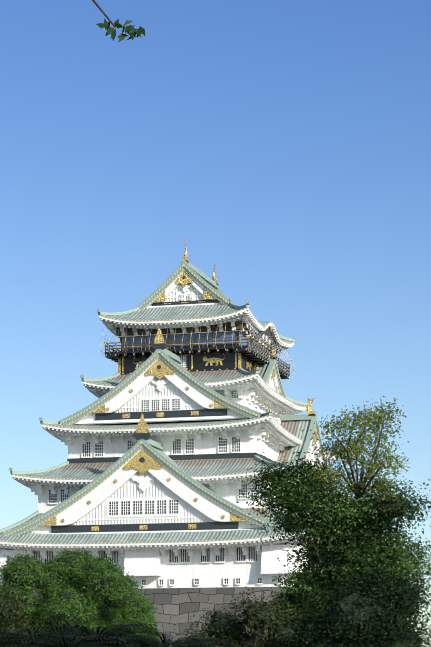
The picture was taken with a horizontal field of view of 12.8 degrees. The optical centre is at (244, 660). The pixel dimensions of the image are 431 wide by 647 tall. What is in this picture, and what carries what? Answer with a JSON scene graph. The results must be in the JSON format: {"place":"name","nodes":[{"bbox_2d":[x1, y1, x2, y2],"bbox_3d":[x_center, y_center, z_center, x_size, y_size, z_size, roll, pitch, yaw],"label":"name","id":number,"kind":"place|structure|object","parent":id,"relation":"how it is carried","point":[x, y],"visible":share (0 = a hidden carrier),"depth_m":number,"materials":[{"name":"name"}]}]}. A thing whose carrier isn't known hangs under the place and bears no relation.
{"place":"outdoors","nodes":[
{"label":"outdoors","id":0,"kind":"place"},
{"bbox_2d":[92,0,145,41],"bbox_3d":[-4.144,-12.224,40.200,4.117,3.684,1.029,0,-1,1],"label":"overhanging branch","id":1,"kind":"object","parent":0,"point":[131,31],"visible":1,"depth_m":40.12,"materials":[{"name":"green plant"}]},
{"bbox_2d":[0,239,363,646],"bbox_3d":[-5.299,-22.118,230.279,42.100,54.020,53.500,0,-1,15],"label":"castle","id":2,"kind":"structure","parent":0,"point":[178,427],"depth_m":212.52,"materials":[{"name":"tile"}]},
{"bbox_2d":[0,0,430,646],"label":"sky","id":3,"kind":"structure","parent":0,"point":[287,143],"materials":[{"name":"blue"}]},
{"label":"ground","id":4,"kind":"structure","parent":0,"visible":0},
{"bbox_2d":[0,633,35,646],"bbox_3d":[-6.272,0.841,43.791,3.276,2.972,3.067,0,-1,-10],"label":"sago palm","id":5,"kind":"object","parent":4,"relation":"on","point":[13,638],"visible":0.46,"depth_m":43.51,"materials":[{"name":"green plant"}]},
{"bbox_2d":[0,581,54,643],"bbox_3d":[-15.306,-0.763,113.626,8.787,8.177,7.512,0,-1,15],"label":"bush","id":6,"kind":"object","parent":4,"relation":"on","point":[9,608],"visible":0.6,"depth_m":113.16,"materials":[{"name":"green plant"}]},
{"bbox_2d":[0,626,91,646],"bbox_3d":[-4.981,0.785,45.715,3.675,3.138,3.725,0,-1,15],"label":"sago palm","id":7,"kind":"object","parent":4,"relation":"on","point":[49,634],"visible":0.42,"depth_m":45.67,"materials":[{"name":"green plant"}]},
{"bbox_2d":[0,634,141,646],"bbox_3d":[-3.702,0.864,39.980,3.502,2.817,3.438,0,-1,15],"label":"sago palm","id":8,"kind":"object","parent":4,"relation":"on","point":[47,643],"visible":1,"depth_m":39.58,"materials":[{"name":"green plant"}]},
{"bbox_2d":[0,547,162,643],"bbox_3d":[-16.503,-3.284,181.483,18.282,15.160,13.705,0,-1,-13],"label":"bush","id":9,"kind":"object","parent":4,"relation":"on","point":[59,584],"visible":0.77,"depth_m":177.80,"materials":[{"name":"green plant"}]},
{"bbox_2d":[26,619,159,646],"bbox_3d":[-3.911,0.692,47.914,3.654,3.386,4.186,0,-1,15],"label":"sago palm","id":10,"kind":"object","parent":4,"relation":"on","point":[112,630],"visible":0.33,"depth_m":47.99,"materials":[{"name":"green plant"}]},
{"bbox_2d":[9,618,223,646],"bbox_3d":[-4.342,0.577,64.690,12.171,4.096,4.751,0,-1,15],"label":"hedge","id":11,"kind":"object","parent":4,"relation":"on","point":[105,631],"visible":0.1,"depth_m":65.34,"materials":[{"name":"green plant"}]},
{"bbox_2d":[65,634,216,646],"bbox_3d":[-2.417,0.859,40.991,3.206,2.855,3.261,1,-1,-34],"label":"sago palm","id":12,"kind":"object","parent":4,"relation":"on","point":[103,638],"visible":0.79,"depth_m":40.91,"materials":[{"name":"green plant"}]},
{"bbox_2d":[87,628,240,646],"bbox_3d":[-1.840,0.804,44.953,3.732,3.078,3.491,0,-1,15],"label":"sago palm","id":13,"kind":"object","parent":4,"relation":"on","point":[141,643],"visible":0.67,"depth_m":44.85,"materials":[{"name":"green plant"}]},
{"bbox_2d":[169,586,315,646],"bbox_3d":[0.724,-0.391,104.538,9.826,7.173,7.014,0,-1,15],"label":"bush","id":14,"kind":"object","parent":4,"relation":"on","point":[262,616],"visible":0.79,"depth_m":103.75,"materials":[{"name":"green plant"}]},
{"bbox_2d":[265,565,337,643],"bbox_3d":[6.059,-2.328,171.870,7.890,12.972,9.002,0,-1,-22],"label":"bush","id":15,"kind":"object","parent":4,"relation":"on","point":[294,596],"visible":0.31,"depth_m":170.78,"materials":[{"name":"green plant"}]},
{"bbox_2d":[236,450,430,622],"bbox_3d":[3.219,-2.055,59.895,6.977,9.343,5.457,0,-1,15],"label":"broadleaf tree","id":16,"kind":"object","parent":4,"relation":"on","point":[360,537],"visible":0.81,"depth_m":59.06,"materials":[{"name":"green plant"}]},
{"bbox_2d":[302,396,412,511],"bbox_3d":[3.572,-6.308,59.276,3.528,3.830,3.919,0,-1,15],"label":"broadleaf tree branches","id":17,"kind":"object","parent":16,"relation":"on","point":[356,451],"visible":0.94,"depth_m":59.17,"materials":[{"name":"green plant"}]},
{"bbox_2d":[246,560,430,646],"bbox_3d":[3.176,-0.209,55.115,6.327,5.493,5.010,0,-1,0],"label":"bush","id":18,"kind":"object","parent":4,"relation":"on","point":[376,613],"visible":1,"depth_m":54.30,"materials":[{"name":"green plant"}]}
]}

